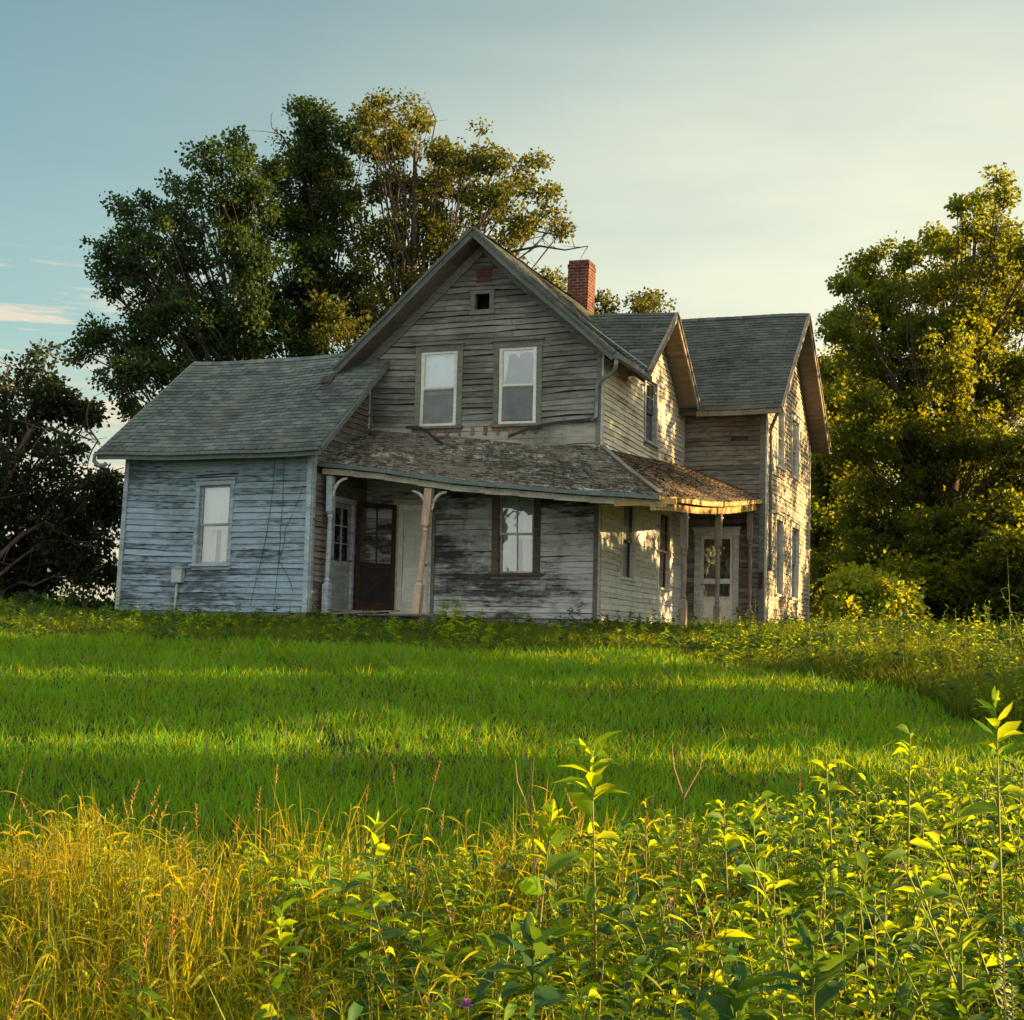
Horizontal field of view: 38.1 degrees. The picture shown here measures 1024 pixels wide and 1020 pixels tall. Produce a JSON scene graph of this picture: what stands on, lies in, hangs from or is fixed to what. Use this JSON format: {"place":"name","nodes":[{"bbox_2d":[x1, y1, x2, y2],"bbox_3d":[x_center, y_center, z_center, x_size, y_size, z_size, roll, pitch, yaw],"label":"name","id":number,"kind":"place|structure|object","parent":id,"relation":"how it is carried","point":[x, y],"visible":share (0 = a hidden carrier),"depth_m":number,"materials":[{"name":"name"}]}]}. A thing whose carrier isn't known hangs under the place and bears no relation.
{"place":"outdoors","nodes":[
{"label":"outdoors","id":0,"kind":"place"},
{"bbox_2d":[0,769,1023,1019],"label":"tall grass","id":1,"kind":"structure","parent":0,"point":[210,941],"depth_m":5.63,"materials":[{"name":"yellow plant"}]},
{"bbox_2d":[0,598,1023,734],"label":"unmown grass","id":2,"kind":"structure","parent":0,"point":[536,633],"depth_m":23.17,"materials":[{"name":"green plant"}]},
{"bbox_2d":[0,616,1023,987],"bbox_3d":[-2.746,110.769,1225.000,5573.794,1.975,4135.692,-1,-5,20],"label":"ground","id":3,"kind":"structure","parent":0,"point":[334,742],"depth_m":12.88,"materials":[{"name":"green plant"}]},
{"bbox_2d":[6,582,117,611],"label":"bush","id":4,"kind":"object","parent":3,"relation":"on","point":[73,598],"visible":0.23,"depth_m":30.72,"materials":[{"name":"green plant"}]},
{"bbox_2d":[0,337,124,604],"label":"oak tree","id":5,"kind":"object","parent":3,"relation":"on","point":[56,542],"visible":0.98,"depth_m":35.27,"materials":[{"name":"green plant"}]},
{"bbox_2d":[59,124,322,423],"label":"broadleaf tree","id":6,"kind":"object","parent":3,"relation":"on","point":[230,332],"visible":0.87,"depth_m":45.98,"materials":[{"name":"green plant"}]},
{"bbox_2d":[251,898,311,1019],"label":"broadleaf weed","id":7,"kind":"object","parent":3,"relation":"on","point":[281,941],"visible":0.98,"depth_m":4.10,"materials":[{"name":"green plant"}]},
{"bbox_2d":[235,93,382,358],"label":"broadleaf tree","id":8,"kind":"object","parent":3,"relation":"on","point":[314,167],"visible":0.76,"depth_m":48.02,"materials":[{"name":"green plant"}]},
{"bbox_2d":[338,810,396,1019],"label":"broadleaf weed","id":9,"kind":"object","parent":3,"relation":"on","point":[383,849],"visible":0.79,"depth_m":4.78,"materials":[{"name":"green plant"}]},
{"bbox_2d":[300,86,587,355],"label":"broadleaf tree","id":10,"kind":"object","parent":3,"relation":"on","point":[398,185],"visible":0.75,"depth_m":47.61,"materials":[{"name":"green plant"}]},
{"bbox_2d":[432,597,484,639],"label":"bush","id":11,"kind":"object","parent":3,"relation":"on","point":[454,617],"visible":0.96,"depth_m":24.53,"materials":[{"name":"green plant"}]},
{"bbox_2d":[92,226,830,627],"bbox_3d":[0.195,-1.519,35.769,12.419,9.642,16.701,-1,-5,20],"label":"farmhouse","id":12,"kind":"object","parent":3,"relation":"on","point":[474,420],"visible":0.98,"depth_m":30.47,"materials":[{"name":"grey wood"}]},
{"bbox_2d":[0,467,123,498],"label":"utility wire","id":13,"kind":"object","parent":12,"relation":"attached to","point":[62,483],"visible":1,"depth_m":31.56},
{"bbox_2d":[188,477,266,569],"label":"window","id":14,"kind":"structure","parent":12,"relation":"in","point":[214,502],"depth_m":29.76,"materials":[{"name":"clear glass"}]},
{"bbox_2d":[329,496,356,611],"bbox_3d":[-3.448,0.906,30.108,0.220,2.319,1.061,-1,-5,20],"label":"door","id":15,"kind":"structure","parent":12,"relation":"in","point":[341,577],"depth_m":30.25,"materials":[{"name":"white wood"}]},
{"bbox_2d":[354,502,396,610],"bbox_3d":[-2.817,0.960,30.646,0.826,2.240,0.053,3,-5,-17],"label":"screen door","id":16,"kind":"structure","parent":12,"relation":"in","point":[374,582],"depth_m":30.60,"materials":[{"name":"brown wood"}]},
{"bbox_2d":[389,499,432,613],"bbox_3d":[-2.003,0.977,30.890,0.922,2.390,0.625,-1,-5,20],"label":"door","id":17,"kind":"structure","parent":12,"relation":"in","point":[409,532],"depth_m":30.76,"materials":[{"name":"beige paint"}]},
{"bbox_2d":[411,342,465,432],"bbox_3d":[-1.522,-2.540,30.865,1.163,1.879,0.207,0,-5,20],"label":"window","id":18,"kind":"structure","parent":12,"relation":"in","point":[439,366],"depth_m":30.90,"materials":[{"name":"grey glass"}]},
{"bbox_2d":[488,487,541,578],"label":"window","id":19,"kind":"structure","parent":12,"relation":"in","point":[516,520],"depth_m":30.06,"materials":[{"name":"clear glass"}]},
{"bbox_2d":[489,337,544,430],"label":"window","id":20,"kind":"structure","parent":12,"relation":"in","point":[517,367],"depth_m":30.36,"materials":[{"name":"grey glass"}]},
{"bbox_2d":[619,497,637,585],"bbox_3d":[2.407,0.654,31.260,0.236,1.835,1.141,0,-5,20],"label":"window","id":21,"kind":"structure","parent":12,"relation":"in","point":[629,513],"depth_m":31.54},
{"bbox_2d":[641,375,659,451],"bbox_3d":[3.071,-2.186,33.057,0.208,1.632,1.203,0,-5,20],"label":"window","id":22,"kind":"structure","parent":12,"relation":"in","point":[651,400],"depth_m":33.32,"materials":[{"name":"glass"}]},
{"bbox_2d":[656,511,672,593],"bbox_3d":[3.460,0.952,33.999,0.191,1.934,1.183,-1,-5,21],"label":"window","id":23,"kind":"structure","parent":12,"relation":"in","point":[664,537],"depth_m":34.30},
{"bbox_2d":[692,527,740,623],"bbox_3d":[4.937,1.622,35.468,1.172,2.408,0.631,-1,-5,20],"label":"door","id":24,"kind":"structure","parent":12,"relation":"in","point":[705,554],"depth_m":35.36,"materials":[{"name":"beige paint"}]},
{"bbox_2d":[774,512,786,599],"bbox_3d":[6.583,1.151,36.638,0.212,2.133,1.199,-1,-5,21],"label":"window","id":25,"kind":"structure","parent":12,"relation":"in","point":[779,526],"depth_m":36.99,"materials":[{"name":"white glass"}]},
{"bbox_2d":[776,404,786,474],"bbox_3d":[6.666,-1.833,36.920,0.208,1.817,1.193,-1,-5,21],"label":"window","id":26,"kind":"structure","parent":12,"relation":"in","point":[780,464],"depth_m":37.27,"materials":[{"name":"white glass"}]},
{"bbox_2d":[789,519,801,603],"bbox_3d":[7.345,1.365,38.664,0.209,2.141,1.349,-1,-5,21],"label":"window","id":27,"kind":"structure","parent":12,"relation":"in","point":[795,535],"depth_m":39.07,"materials":[{"name":"white glass"}]},
{"bbox_2d":[790,410,801,485],"bbox_3d":[7.418,-1.611,38.950,0.212,1.839,1.343,0,-5,20],"label":"window","id":28,"kind":"structure","parent":12,"relation":"in","point":[795,418],"depth_m":39.31,"materials":[{"name":"white glass"}]},
{"bbox_2d":[458,998,473,1019],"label":"wildflower","id":29,"kind":"object","parent":3,"relation":"on","point":[466,1002],"visible":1,"depth_m":3.50,"materials":[{"name":"purple plant"}]},
{"bbox_2d":[5,758,984,1019],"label":"seed heads","id":30,"kind":"object","parent":3,"relation":"on","point":[147,938],"visible":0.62,"depth_m":5.86,"materials":[{"name":"plant"}]},
{"bbox_2d":[0,751,1023,1019],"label":"weed thicket","id":31,"kind":"object","parent":3,"relation":"on","point":[950,885],"visible":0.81,"depth_m":4.95,"materials":[{"name":"green plant"}]},
{"bbox_2d":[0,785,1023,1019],"bbox_3d":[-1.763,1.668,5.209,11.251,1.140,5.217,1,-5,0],"label":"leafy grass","id":32,"kind":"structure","parent":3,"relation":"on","point":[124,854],"depth_m":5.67,"materials":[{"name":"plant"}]},
{"bbox_2d":[0,558,1023,727],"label":"fringe weeds","id":33,"kind":"object","parent":3,"relation":"on","point":[789,647],"visible":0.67,"depth_m":23.83,"materials":[{"name":"green plant"}]},
{"bbox_2d":[477,910,574,1019],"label":"broadleaf weed","id":34,"kind":"object","parent":3,"relation":"on","point":[535,938],"visible":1,"depth_m":3.45,"materials":[{"name":"green plant"}]},
{"bbox_2d":[515,758,545,943],"bbox_3d":[0.045,1.391,4.696,0.120,1.199,0.104,-1,-5,20],"label":"dry stalk","id":35,"kind":"object","parent":3,"relation":"on","point":[534,863],"visible":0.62,"depth_m":4.73,"materials":[{"name":"plant"}]},
{"bbox_2d":[504,798,593,1015],"bbox_3d":[0.087,1.458,4.605,0.268,1.104,0.309,4,-6,-28],"label":"broadleaf weed","id":36,"kind":"object","parent":3,"relation":"on","point":[531,884],"visible":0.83,"depth_m":4.63,"materials":[{"name":"green plant"}]},
{"bbox_2d":[534,265,567,291],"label":"broadleaf tree","id":37,"kind":"object","parent":3,"relation":"on","point":[558,283],"visible":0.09,"depth_m":57.05,"materials":[{"name":"green plant"}]},
{"bbox_2d":[537,730,635,1005],"bbox_3d":[0.246,1.338,4.497,0.323,1.334,0.351,2,-5,-9],"label":"broadleaf weed","id":38,"kind":"object","parent":3,"relation":"on","point":[583,802],"visible":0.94,"depth_m":4.51,"materials":[{"name":"green plant"}]},
{"bbox_2d":[594,286,676,314],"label":"broadleaf tree","id":39,"kind":"object","parent":3,"relation":"on","point":[645,302],"visible":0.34,"depth_m":58.65,"materials":[{"name":"green plant"}]},
{"bbox_2d":[661,738,703,1009],"bbox_3d":[0.510,1.354,4.585,0.136,1.282,0.096,-1,-5,20],"label":"dry stalk","id":40,"kind":"object","parent":3,"relation":"on","point":[680,851],"visible":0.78,"depth_m":4.63,"materials":[{"name":"plant"}]},
{"bbox_2d":[701,799,768,992],"bbox_3d":[0.702,1.488,4.800,0.220,1.087,0.262,3,-5,-20],"label":"broadleaf weed","id":41,"kind":"object","parent":3,"relation":"on","point":[727,837],"visible":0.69,"depth_m":4.84,"materials":[{"name":"green plant"}]},
{"bbox_2d":[702,976,784,1019],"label":"broadleaf weed","id":42,"kind":"object","parent":3,"relation":"on","point":[727,1003],"visible":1,"depth_m":3.21,"materials":[{"name":"green plant"}]},
{"bbox_2d":[718,800,773,993],"bbox_3d":[0.735,1.460,4.520,0.248,1.126,0.232,-1,-5,20],"label":"broadleaf weed","id":43,"kind":"object","parent":3,"relation":"on","point":[756,818],"visible":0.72,"depth_m":4.57,"materials":[{"name":"green plant"}]},
{"bbox_2d":[758,921,848,1019],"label":"broadleaf weed","id":44,"kind":"object","parent":3,"relation":"on","point":[828,967],"visible":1,"depth_m":3.31,"materials":[{"name":"green plant"}]},
{"bbox_2d":[802,743,862,1018],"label":"broadleaf weed","id":45,"kind":"object","parent":3,"relation":"on","point":[832,786],"visible":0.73,"depth_m":5.11,"materials":[{"name":"green plant"}]},
{"bbox_2d":[810,338,900,623],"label":"maple tree","id":46,"kind":"object","parent":3,"relation":"on","point":[822,503],"visible":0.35,"depth_m":49.56,"materials":[{"name":"green plant"}]},
{"bbox_2d":[817,560,935,624],"bbox_3d":[7.550,1.912,31.052,2.758,1.755,2.000,3,-5,-16],"label":"bush","id":47,"kind":"object","parent":3,"relation":"on","point":[852,586],"visible":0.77,"depth_m":30.50,"materials":[{"name":"green plant"}]},
{"bbox_2d":[872,724,944,1017],"bbox_3d":[1.313,1.390,4.904,0.257,1.355,0.311,-1,-5,20],"label":"broadleaf weed","id":48,"kind":"object","parent":3,"relation":"on","point":[898,852],"visible":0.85,"depth_m":4.92,"materials":[{"name":"green plant"}]},
{"bbox_2d":[811,162,1023,622],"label":"maple tree","id":49,"kind":"object","parent":3,"relation":"on","point":[967,368],"visible":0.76,"depth_m":44.48,"materials":[{"name":"green plant"}]},
{"bbox_2d":[816,486,1023,626],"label":"bush","id":50,"kind":"object","parent":3,"relation":"on","point":[957,584],"visible":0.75,"depth_m":41.51,"materials":[{"name":"green plant"}]},
{"bbox_2d":[926,972,994,1019],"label":"broadleaf weed","id":51,"kind":"object","parent":3,"relation":"on","point":[947,1009],"visible":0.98,"depth_m":3.31,"materials":[{"name":"green plant"}]},
{"bbox_2d":[949,686,1023,1016],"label":"broadleaf weed","id":52,"kind":"object","parent":3,"relation":"on","point":[1006,729],"visible":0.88,"depth_m":4.78,"materials":[{"name":"green plant"}]},
{"bbox_2d":[997,936,1008,1019],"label":"wildflower","id":53,"kind":"object","parent":3,"relation":"on","point":[1004,969],"visible":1,"depth_m":3.42,"materials":[{"name":"plant"}]},
{"bbox_2d":[1006,983,1018,1019],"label":"wildflower","id":54,"kind":"object","parent":3,"relation":"on","point":[1011,998],"visible":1,"depth_m":3.32,"materials":[{"name":"plant"}]},
{"bbox_2d":[0,0,1023,623],"label":"sky","id":55,"kind":"structure","parent":0,"point":[723,157],"materials":[{"name":"blue"}]}
]}

